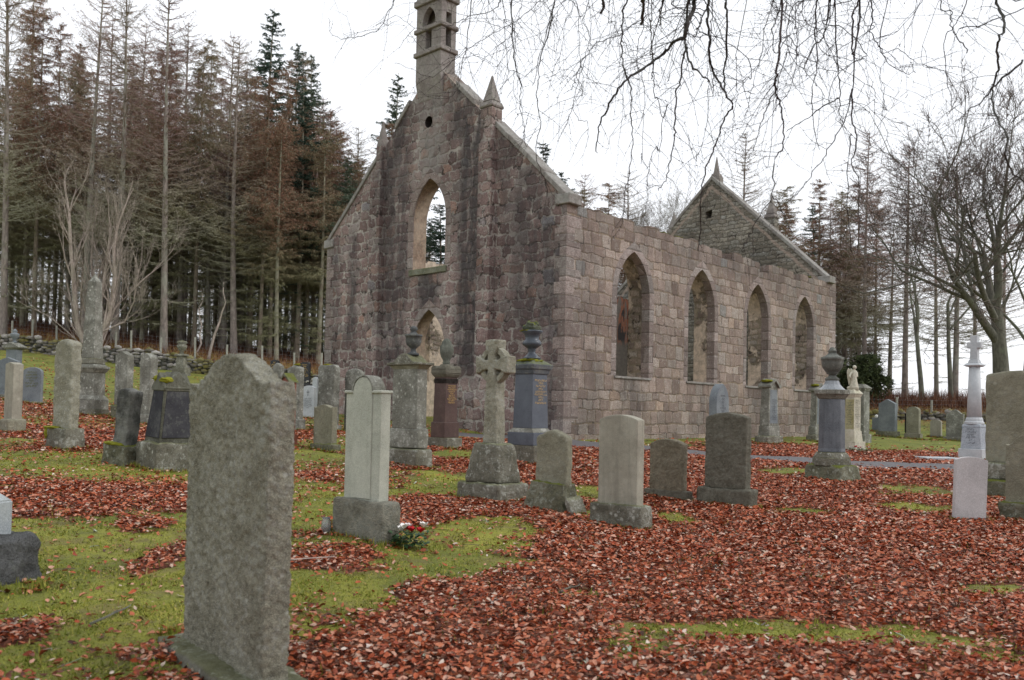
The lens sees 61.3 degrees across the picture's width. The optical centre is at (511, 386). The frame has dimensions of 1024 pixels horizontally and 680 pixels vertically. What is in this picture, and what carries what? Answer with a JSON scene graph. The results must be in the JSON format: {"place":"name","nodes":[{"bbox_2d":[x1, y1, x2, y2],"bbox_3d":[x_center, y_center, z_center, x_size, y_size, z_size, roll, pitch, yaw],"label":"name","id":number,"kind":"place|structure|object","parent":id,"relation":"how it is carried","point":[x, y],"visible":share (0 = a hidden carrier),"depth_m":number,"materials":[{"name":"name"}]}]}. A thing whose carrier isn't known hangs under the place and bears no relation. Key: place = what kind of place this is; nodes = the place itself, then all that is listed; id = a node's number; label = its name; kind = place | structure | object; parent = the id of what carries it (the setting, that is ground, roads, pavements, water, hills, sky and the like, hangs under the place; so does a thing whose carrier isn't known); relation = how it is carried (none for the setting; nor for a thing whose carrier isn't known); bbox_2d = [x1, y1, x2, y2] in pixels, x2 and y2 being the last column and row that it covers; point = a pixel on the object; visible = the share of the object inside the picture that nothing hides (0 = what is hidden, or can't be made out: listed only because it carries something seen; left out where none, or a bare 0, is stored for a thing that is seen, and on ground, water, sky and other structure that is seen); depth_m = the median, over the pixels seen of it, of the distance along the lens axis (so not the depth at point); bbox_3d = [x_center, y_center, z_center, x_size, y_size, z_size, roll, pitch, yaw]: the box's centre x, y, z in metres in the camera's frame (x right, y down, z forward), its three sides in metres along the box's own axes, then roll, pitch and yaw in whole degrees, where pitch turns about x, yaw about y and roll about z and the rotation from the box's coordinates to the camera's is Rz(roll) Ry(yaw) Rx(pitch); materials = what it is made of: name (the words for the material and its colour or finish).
{"place":"outdoors","nodes":[
{"label":"outdoors","id":0,"kind":"place"},
{"bbox_2d":[0,337,1023,679],"bbox_3d":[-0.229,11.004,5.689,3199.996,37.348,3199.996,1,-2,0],"label":"ground","id":1,"kind":"structure","parent":0,"point":[142,539],"depth_m":5.97,"materials":[{"name":"plant"}]},
{"bbox_2d":[0,362,25,430],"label":"headstone","id":2,"kind":"object","parent":1,"relation":"on","point":[13,420],"visible":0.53,"depth_m":13.59,"materials":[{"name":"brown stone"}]},
{"bbox_2d":[0,493,41,585],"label":"monument","id":3,"kind":"object","parent":1,"relation":"on","point":[19,551],"visible":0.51,"depth_m":5.45,"materials":[{"name":"grey stone"}]},
{"bbox_2d":[0,77,64,326],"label":"spruce","id":4,"kind":"object","parent":1,"relation":"on","point":[18,232],"visible":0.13,"depth_m":58.53,"materials":[{"name":"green plant"}]},
{"bbox_2d":[22,367,44,403],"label":"headstone","id":5,"kind":"object","parent":1,"relation":"on","point":[33,378],"visible":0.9,"depth_m":20.04,"materials":[{"name":"grey stone"}]},
{"bbox_2d":[0,0,69,326],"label":"spruce","id":6,"kind":"object","parent":1,"relation":"on","point":[34,11],"visible":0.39,"depth_m":56.27,"materials":[{"name":"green plant"}]},
{"bbox_2d":[0,0,73,334],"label":"larch","id":7,"kind":"object","parent":1,"relation":"on","point":[7,168],"visible":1,"depth_m":47.87,"materials":[{"name":"brown plant"}]},
{"bbox_2d":[0,16,106,331],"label":"spruce","id":8,"kind":"object","parent":1,"relation":"on","point":[42,117],"visible":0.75,"depth_m":52.08,"materials":[{"name":"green plant"}]},
{"bbox_2d":[12,22,96,329],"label":"spruce","id":9,"kind":"object","parent":1,"relation":"on","point":[59,54],"visible":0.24,"depth_m":60.23,"materials":[{"name":"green plant"}]},
{"bbox_2d":[14,95,101,331],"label":"larch","id":10,"kind":"object","parent":1,"relation":"on","point":[68,281],"visible":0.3,"depth_m":56.28,"materials":[{"name":"brown plant"}]},
{"bbox_2d":[43,339,84,449],"bbox_3d":[-6.336,0.193,12.218,0.580,1.736,0.382,1,-2,26],"label":"headstone","id":11,"kind":"object","parent":1,"relation":"on","point":[63,430],"visible":0.86,"depth_m":12.12,"materials":[{"name":"stone"}]},
{"bbox_2d":[24,43,111,316],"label":"spruce","id":12,"kind":"object","parent":1,"relation":"on","point":[70,69],"visible":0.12,"depth_m":58.26,"materials":[{"name":"brown plant"}]},
{"bbox_2d":[35,60,114,317],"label":"spruce","id":13,"kind":"object","parent":1,"relation":"on","point":[78,90],"visible":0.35,"depth_m":56.69,"materials":[{"name":"brown plant"}]},
{"bbox_2d":[41,96,133,324],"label":"spruce","id":14,"kind":"object","parent":1,"relation":"on","point":[78,167],"visible":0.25,"depth_m":55.30,"materials":[{"name":"brown plant"}]},
{"bbox_2d":[20,0,157,332],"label":"larch","id":15,"kind":"object","parent":1,"relation":"on","point":[94,127],"visible":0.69,"depth_m":50.38,"materials":[{"name":"brown plant"}]},
{"bbox_2d":[0,146,188,346],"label":"pale stemmed tree","id":16,"kind":"object","parent":1,"relation":"on","point":[108,314],"visible":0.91,"depth_m":46.43,"materials":[{"name":"grey plant"}]},
{"bbox_2d":[79,274,109,415],"bbox_3d":[-8.784,-0.792,18.095,0.597,3.140,0.450,1,-2,14],"label":"obelisk","id":17,"kind":"object","parent":1,"relation":"on","point":[92,396],"visible":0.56,"depth_m":17.99,"materials":[{"name":"grey stone"}]},
{"bbox_2d":[42,15,155,320],"bbox_3d":[-26.505,-13.361,56.707,7.425,22.206,6.933,2,-2,-16],"label":"larch","id":18,"kind":"object","parent":1,"relation":"on","point":[108,176],"visible":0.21,"depth_m":56.51,"materials":[{"name":"brown plant"}]},
{"bbox_2d":[101,388,142,466],"bbox_3d":[-4.939,0.592,11.039,0.491,1.159,0.415,6,1,26],"label":"headstone","id":19,"kind":"object","parent":1,"relation":"on","point":[119,449],"visible":0.62,"depth_m":10.94,"materials":[{"name":"grey stone"}]},
{"bbox_2d":[58,45,185,337],"bbox_3d":[-25.671,-12.492,57.585,7.697,20.522,8.345,0,-2,27],"label":"spruce","id":20,"kind":"object","parent":1,"relation":"on","point":[124,315],"visible":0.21,"depth_m":57.07,"materials":[{"name":"brown plant"}]},
{"bbox_2d":[110,351,133,416],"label":"headstone","id":21,"kind":"object","parent":1,"relation":"on","point":[124,367],"visible":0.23,"depth_m":17.74,"materials":[{"name":"grey stone"}]},
{"bbox_2d":[55,0,190,346],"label":"larch","id":22,"kind":"object","parent":1,"relation":"on","point":[123,166],"visible":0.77,"depth_m":49.16,"materials":[{"name":"brown plant"}]},
{"bbox_2d":[75,23,181,341],"bbox_3d":[-24.837,-13.262,57.229,7.071,22.312,6.603,0,-2,35],"label":"larch","id":23,"kind":"object","parent":1,"relation":"on","point":[135,242],"visible":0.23,"depth_m":57.07,"materials":[{"name":"brown plant"}]},
{"bbox_2d":[94,68,198,341],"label":"spruce","id":24,"kind":"object","parent":1,"relation":"on","point":[142,323],"visible":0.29,"depth_m":53.97,"materials":[{"name":"brown plant"}]},
{"bbox_2d":[139,353,157,422],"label":"headstone","id":25,"kind":"object","parent":1,"relation":"on","point":[148,366],"visible":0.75,"depth_m":16.78,"materials":[{"name":"grey stone"}]},
{"bbox_2d":[109,40,210,335],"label":"spruce","id":26,"kind":"object","parent":1,"relation":"on","point":[178,162],"visible":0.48,"depth_m":51.61,"materials":[{"name":"brown plant"}]},
{"bbox_2d":[97,0,227,353],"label":"larch","id":27,"kind":"object","parent":1,"relation":"on","point":[163,324],"visible":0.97,"depth_m":47.90,"materials":[{"name":"brown plant"}]},
{"bbox_2d":[135,372,190,471],"bbox_3d":[-4.319,0.513,10.923,0.600,1.406,0.656,2,-1,43],"label":"monument","id":28,"kind":"object","parent":1,"relation":"on","point":[163,445],"visible":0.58,"depth_m":10.74,"materials":[{"name":"stone"}]},
{"bbox_2d":[125,21,229,345],"bbox_3d":[-21.160,-12.606,55.613,7.826,21.954,7.308,2,-2,-32],"label":"larch","id":29,"kind":"object","parent":1,"relation":"on","point":[181,299],"visible":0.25,"depth_m":55.21,"materials":[{"name":"brown plant"}]},
{"bbox_2d":[154,144,218,340],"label":"larch","id":30,"kind":"object","parent":1,"relation":"on","point":[186,297],"visible":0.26,"depth_m":55.88,"materials":[{"name":"brown plant"}]},
{"bbox_2d":[131,44,249,347],"bbox_3d":[-19.189,-11.102,51.988,7.089,19.447,7.405,2,-2,-22],"label":"spruce","id":31,"kind":"object","parent":1,"relation":"on","point":[195,305],"visible":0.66,"depth_m":52.16,"materials":[{"name":"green plant"}]},
{"bbox_2d":[156,93,246,348],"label":"larch","id":32,"kind":"object","parent":1,"relation":"on","point":[207,323],"visible":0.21,"depth_m":54.64,"materials":[{"name":"brown plant"}]},
{"bbox_2d":[172,39,237,345],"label":"spruce","id":33,"kind":"object","parent":1,"relation":"on","point":[211,43],"visible":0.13,"depth_m":60.24,"materials":[{"name":"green plant"}]},
{"bbox_2d":[172,75,245,346],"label":"spruce","id":34,"kind":"object","parent":1,"relation":"on","point":[214,316],"visible":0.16,"depth_m":58.07,"materials":[{"name":"brown plant"}]},
{"bbox_2d":[172,31,271,351],"bbox_3d":[-18.069,-11.865,54.337,6.470,21.174,6.929,2,-2,-8],"label":"larch","id":35,"kind":"object","parent":1,"relation":"on","point":[223,331],"visible":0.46,"depth_m":54.10,"materials":[{"name":"brown plant"}]},
{"bbox_2d":[184,97,259,347],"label":"larch","id":36,"kind":"object","parent":1,"relation":"on","point":[219,304],"visible":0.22,"depth_m":55.01,"materials":[{"name":"brown plant"}]},
{"bbox_2d":[157,353,306,679],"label":"headstone","id":37,"kind":"object","parent":1,"relation":"on","point":[237,582],"visible":0.98,"depth_m":3.92,"materials":[{"name":"stone"}]},
{"bbox_2d":[171,38,294,353],"bbox_3d":[-16.218,-10.624,50.261,7.146,19.370,6.533,0,-2,31],"label":"larch","id":38,"kind":"object","parent":1,"relation":"on","point":[232,302],"visible":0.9,"depth_m":50.10,"materials":[{"name":"brown plant"}]},
{"bbox_2d":[199,76,302,350],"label":"spruce","id":39,"kind":"object","parent":1,"relation":"on","point":[253,85],"visible":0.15,"depth_m":56.98,"materials":[{"name":"green plant"}]},
{"bbox_2d":[205,96,305,352],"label":"spruce","id":40,"kind":"object","parent":1,"relation":"on","point":[251,284],"visible":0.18,"depth_m":55.04,"materials":[{"name":"brown plant"}]},
{"bbox_2d":[224,9,301,352],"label":"green spruce","id":41,"kind":"object","parent":1,"relation":"on","point":[264,67],"visible":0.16,"depth_m":59.94,"materials":[{"name":"green plant"}]},
{"bbox_2d":[212,75,323,355],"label":"spruce","id":42,"kind":"object","parent":1,"relation":"on","point":[266,171],"visible":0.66,"depth_m":51.08,"materials":[{"name":"green plant"}]},
{"bbox_2d":[227,113,322,358],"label":"spruce","id":43,"kind":"object","parent":1,"relation":"on","point":[270,309],"visible":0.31,"depth_m":52.01,"materials":[{"name":"brown plant"}]},
{"bbox_2d":[236,58,318,353],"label":"spruce","id":44,"kind":"object","parent":1,"relation":"on","point":[288,101],"visible":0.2,"depth_m":58.47,"materials":[{"name":"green plant"}]},
{"bbox_2d":[231,117,326,359],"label":"spruce","id":45,"kind":"object","parent":1,"relation":"on","point":[276,248],"visible":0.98,"depth_m":49.52,"materials":[{"name":"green plant"}]},
{"bbox_2d":[243,151,325,357],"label":"spruce","id":46,"kind":"object","parent":1,"relation":"on","point":[292,340],"visible":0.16,"depth_m":55.32,"materials":[{"name":"green plant"}]},
{"bbox_2d":[248,92,339,361],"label":"green spruce","id":47,"kind":"object","parent":1,"relation":"on","point":[302,176],"visible":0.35,"depth_m":53.22,"materials":[{"name":"green plant"}]},
{"bbox_2d":[266,43,327,355],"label":"green spruce","id":48,"kind":"object","parent":1,"relation":"on","point":[297,70],"visible":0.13,"depth_m":63.54,"materials":[{"name":"green plant"}]},
{"bbox_2d":[288,363,305,429],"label":"headstone","id":49,"kind":"object","parent":1,"relation":"on","point":[296,370],"visible":0.46,"depth_m":17.97,"materials":[{"name":"grey stone"}]},
{"bbox_2d":[258,118,339,360],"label":"spruce","id":50,"kind":"object","parent":1,"relation":"on","point":[306,300],"visible":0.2,"depth_m":54.07,"materials":[{"name":"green plant"}]},
{"bbox_2d":[265,124,347,365],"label":"spruce","id":51,"kind":"object","parent":1,"relation":"on","point":[324,148],"visible":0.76,"depth_m":51.08,"materials":[{"name":"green plant"}]},
{"bbox_2d":[290,143,351,353],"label":"spruce","id":52,"kind":"object","parent":1,"relation":"on","point":[333,181],"visible":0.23,"depth_m":54.03,"materials":[{"name":"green plant"}]},
{"bbox_2d":[310,405,340,450],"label":"headstone","id":53,"kind":"object","parent":1,"relation":"on","point":[325,429],"visible":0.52,"depth_m":14.27,"materials":[{"name":"brown stone"}]},
{"bbox_2d":[298,156,359,299],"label":"green spruce","id":54,"kind":"object","parent":1,"relation":"on","point":[346,198],"visible":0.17,"depth_m":52.90,"materials":[{"name":"green plant"}]},
{"bbox_2d":[317,364,341,428],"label":"headstone","id":55,"kind":"object","parent":1,"relation":"on","point":[328,383],"visible":0.69,"depth_m":18.40,"materials":[{"name":"grey stone"}]},
{"bbox_2d":[332,375,400,545],"bbox_3d":[-1.263,0.692,7.516,0.716,1.586,0.232,0,-2,43],"label":"headstone","id":56,"kind":"object","parent":1,"relation":"on","point":[364,506],"visible":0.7,"depth_m":7.41,"materials":[{"name":"stone"}]},
{"bbox_2d":[389,522,429,549],"bbox_3d":[-0.852,1.237,7.213,0.373,0.242,0.268,1,-2,0],"label":"flower posy","id":57,"kind":"object","parent":1,"relation":"on","point":[408,526],"visible":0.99,"depth_m":7.19,"materials":[{"name":"green plant"}]},
{"bbox_2d":[387,326,433,467],"bbox_3d":[-1.524,0.236,12.875,0.744,2.284,0.326,0,-2,43],"label":"monument","id":58,"kind":"object","parent":1,"relation":"on","point":[408,438],"visible":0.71,"depth_m":12.74,"materials":[{"name":"grey stone"}]},
{"bbox_2d":[426,205,445,263],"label":"green spruce","id":59,"kind":"object","parent":1,"relation":"on","point":[441,249],"visible":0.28,"depth_m":58.03,"materials":[{"name":"green plant"}]},
{"bbox_2d":[428,338,461,447],"bbox_3d":[-1.250,0.208,16.270,0.554,2.240,0.408,0,-2,43],"label":"monument","id":60,"kind":"object","parent":1,"relation":"on","point":[446,374],"visible":0.98,"depth_m":16.15,"materials":[{"name":"red stone"}]},
{"bbox_2d":[457,339,528,502],"bbox_3d":[-0.211,0.437,10.283,0.713,2.003,0.592,0,-2,43],"label":"cross monument","id":61,"kind":"object","parent":1,"relation":"on","point":[493,472],"visible":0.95,"depth_m":10.17,"materials":[{"name":"stone"}]},
{"bbox_2d":[0,334,985,421],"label":"boundary wall","id":62,"kind":"structure","parent":1,"relation":"on","point":[166,361],"depth_m":45.45,"materials":[{"name":"grey stone"}]},
{"bbox_2d":[7,313,985,410],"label":"undergrowth","id":63,"kind":"object","parent":1,"relation":"on","point":[945,399],"visible":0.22,"depth_m":49.60,"materials":[{"name":"brown plant"}]},
{"bbox_2d":[7,326,985,413],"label":"dry grass","id":64,"kind":"structure","parent":1,"relation":"on","point":[204,356],"depth_m":47.54,"materials":[{"name":"beige plant"}]},
{"bbox_2d":[0,357,1023,679],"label":"fallen leaves","id":65,"kind":"object","parent":1,"relation":"on","point":[660,533],"visible":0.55,"depth_m":6.56,"materials":[{"name":"brown plant"}]},
{"bbox_2d":[507,321,552,463],"bbox_3d":[0.319,0.166,14.529,0.620,2.556,0.516,0,-2,43],"label":"monument","id":66,"kind":"object","parent":1,"relation":"on","point":[530,416],"visible":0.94,"depth_m":14.38,"materials":[{"name":"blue stone"}]},
{"bbox_2d":[524,429,576,512],"bbox_3d":[0.455,1.005,9.524,0.580,1.071,0.400,0,-2,43],"label":"headstone","id":67,"kind":"object","parent":1,"relation":"on","point":[552,486],"visible":0.63,"depth_m":9.43,"materials":[{"name":"grey stone"}]},
{"bbox_2d":[324,0,835,439],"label":"ruined church","id":68,"kind":"structure","parent":1,"relation":"on","point":[669,333],"depth_m":23.32,"materials":[{"name":"stone"}]},
{"bbox_2d":[590,415,651,529],"bbox_3d":[1.097,0.903,8.698,0.660,1.245,0.237,0,-2,43],"label":"headstone","id":69,"kind":"object","parent":1,"relation":"on","point":[621,470],"visible":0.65,"depth_m":8.61,"materials":[{"name":"beige stone"}]},
{"bbox_2d":[644,439,692,500],"bbox_3d":[1.909,1.065,10.573,0.619,0.860,0.145,0,-2,43],"label":"headstone","id":70,"kind":"object","parent":1,"relation":"on","point":[668,466],"visible":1,"depth_m":10.49,"materials":[{"name":"brown stone"}]},
{"bbox_2d":[321,0,1023,300],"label":"overhanging beech","id":71,"kind":"object","parent":1,"relation":"on","point":[688,21],"visible":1,"depth_m":6.31,"materials":[{"name":"brown plant"}]},
{"bbox_2d":[696,412,757,508],"bbox_3d":[2.535,0.914,10.161,0.716,1.234,0.256,0,-2,43],"label":"headstone","id":72,"kind":"object","parent":1,"relation":"on","point":[728,443],"visible":0.91,"depth_m":10.08,"materials":[{"name":"stone"}]},
{"bbox_2d":[721,129,782,228],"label":"larch","id":73,"kind":"object","parent":1,"relation":"on","point":[743,169],"visible":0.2,"depth_m":62.45,"materials":[{"name":"brown plant"}]},
{"bbox_2d":[755,378,782,443],"bbox_3d":[6.765,0.726,22.724,0.409,1.883,0.912,0,-2,43],"label":"monument","id":74,"kind":"object","parent":1,"relation":"on","point":[769,431],"visible":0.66,"depth_m":22.55,"materials":[{"name":"grey stone"}]},
{"bbox_2d":[794,179,860,348],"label":"spruce","id":75,"kind":"object","parent":1,"relation":"on","point":[819,210],"visible":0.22,"depth_m":58.04,"materials":[{"name":"brown plant"}]},
{"bbox_2d":[804,347,860,480],"bbox_3d":[4.852,0.484,13.087,0.613,2.175,0.748,2,-2,-37],"label":"monument","id":76,"kind":"object","parent":1,"relation":"on","point":[831,458],"visible":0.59,"depth_m":12.92,"materials":[{"name":"grey stone"}]},
{"bbox_2d":[804,202,874,350],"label":"larch","id":77,"kind":"object","parent":1,"relation":"on","point":[829,258],"visible":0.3,"depth_m":57.30,"materials":[{"name":"brown plant"}]},
{"bbox_2d":[845,365,864,449],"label":"monument","id":78,"kind":"object","parent":1,"relation":"on","point":[853,435],"visible":0.95,"depth_m":19.88,"materials":[{"name":"stone"}]},
{"bbox_2d":[824,206,895,363],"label":"spruce","id":79,"kind":"object","parent":1,"relation":"on","point":[845,269],"visible":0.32,"depth_m":57.65,"materials":[{"name":"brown plant"}]},
{"bbox_2d":[822,130,904,354],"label":"larch","id":80,"kind":"object","parent":1,"relation":"on","point":[864,332],"visible":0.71,"depth_m":54.07,"materials":[{"name":"brown plant"}]},
{"bbox_2d":[836,352,894,407],"bbox_3d":[18.368,-0.176,45.542,3.651,3.390,2.898,1,-2,0],"label":"evergreen bush","id":81,"kind":"object","parent":1,"relation":"on","point":[869,371],"visible":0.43,"depth_m":44.96,"materials":[{"name":"green plant"}]},
{"bbox_2d":[823,183,914,372],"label":"spruce","id":82,"kind":"object","parent":1,"relation":"on","point":[884,313],"visible":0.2,"depth_m":60.04,"materials":[{"name":"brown plant"}]},
{"bbox_2d":[853,190,915,391],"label":"spruce","id":83,"kind":"object","parent":1,"relation":"on","point":[879,295],"visible":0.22,"depth_m":63.03,"materials":[{"name":"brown plant"}]},
{"bbox_2d":[876,399,899,437],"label":"headstone","id":84,"kind":"object","parent":1,"relation":"on","point":[887,420],"visible":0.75,"depth_m":32.51,"materials":[{"name":"grey stone"}]},
{"bbox_2d":[820,151,970,402],"bbox_3d":[22.209,-5.832,48.444,12.632,14.662,6.580,3,-2,-43],"label":"bare tree","id":85,"kind":"object","parent":1,"relation":"on","point":[916,320],"visible":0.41,"depth_m":48.06,"materials":[{"name":"brown wood"}]},
{"bbox_2d":[868,231,944,392],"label":"larch","id":86,"kind":"object","parent":1,"relation":"on","point":[889,353],"visible":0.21,"depth_m":64.18,"materials":[{"name":"brown plant"}]},
{"bbox_2d":[847,142,966,398],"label":"larch","id":87,"kind":"object","parent":1,"relation":"on","point":[904,350],"visible":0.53,"depth_m":50.89,"materials":[{"name":"brown plant"}]},
{"bbox_2d":[814,40,1023,372],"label":"beech tree","id":88,"kind":"object","parent":1,"relation":"on","point":[991,299],"visible":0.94,"depth_m":37.06,"materials":[{"name":"brown plant"}]},
{"bbox_2d":[827,60,1023,370],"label":"bare tree","id":89,"kind":"object","parent":1,"relation":"on","point":[1015,326],"visible":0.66,"depth_m":38.58,"materials":[{"name":"brown wood"}]},
{"bbox_2d":[894,171,971,399],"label":"larch","id":90,"kind":"object","parent":1,"relation":"on","point":[936,373],"visible":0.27,"depth_m":66.00,"materials":[{"name":"brown plant"}]},
{"bbox_2d":[862,83,1023,308],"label":"bare tree","id":91,"kind":"object","parent":1,"relation":"on","point":[1013,285],"visible":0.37,"depth_m":43.35,"materials":[{"name":"brown wood"}]},
{"bbox_2d":[884,124,1023,402],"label":"bare tree","id":92,"kind":"object","parent":1,"relation":"on","point":[949,364],"visible":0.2,"depth_m":51.90,"materials":[{"name":"brown wood"}]},
{"bbox_2d":[899,149,1014,394],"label":"larch","id":93,"kind":"object","parent":1,"relation":"on","point":[956,358],"visible":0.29,"depth_m":56.05,"materials":[{"name":"brown plant"}]},
{"bbox_2d":[952,457,987,519],"bbox_3d":[5.052,1.221,9.545,0.330,0.895,0.080,3,-1,7],"label":"headstone","id":94,"kind":"object","parent":1,"relation":"on","point":[970,479],"visible":0.78,"depth_m":9.51,"materials":[{"name":"grey stone"}]},
{"bbox_2d":[958,335,985,458],"bbox_3d":[9.603,0.287,17.956,0.430,2.700,0.470,3,-2,-41],"label":"monument","id":95,"kind":"object","parent":1,"relation":"on","point":[973,443],"visible":0.98,"depth_m":17.86,"materials":[{"name":"grey stone"}]},
{"bbox_2d":[925,203,1021,390],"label":"larch","id":96,"kind":"object","parent":1,"relation":"on","point":[975,327],"visible":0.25,"depth_m":60.08,"materials":[{"name":"brown plant"}]},
{"bbox_2d":[967,184,1023,378],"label":"larch","id":97,"kind":"object","parent":1,"relation":"on","point":[1004,290],"visible":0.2,"depth_m":62.00,"materials":[{"name":"brown plant"}]},
{"bbox_2d":[985,370,1023,496],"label":"monument","id":98,"kind":"object","parent":1,"relation":"on","point":[1004,408],"visible":0.6,"depth_m":11.54,"materials":[{"name":"grey stone"}]},
{"bbox_2d":[998,435,1023,519],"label":"headstone","id":99,"kind":"object","parent":1,"relation":"on","point":[1011,505],"visible":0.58,"depth_m":9.56,"materials":[{"name":"grey stone"}]},
{"bbox_2d":[0,0,1023,397],"label":"sky","id":100,"kind":"structure","parent":0,"point":[340,80],"materials":[{"name":"white"}]},
{"bbox_2d":[459,432,953,470],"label":"path","id":101,"kind":"structure","parent":0,"point":[576,443],"depth_m":16.23,"materials":[{"name":"grey gravel"}]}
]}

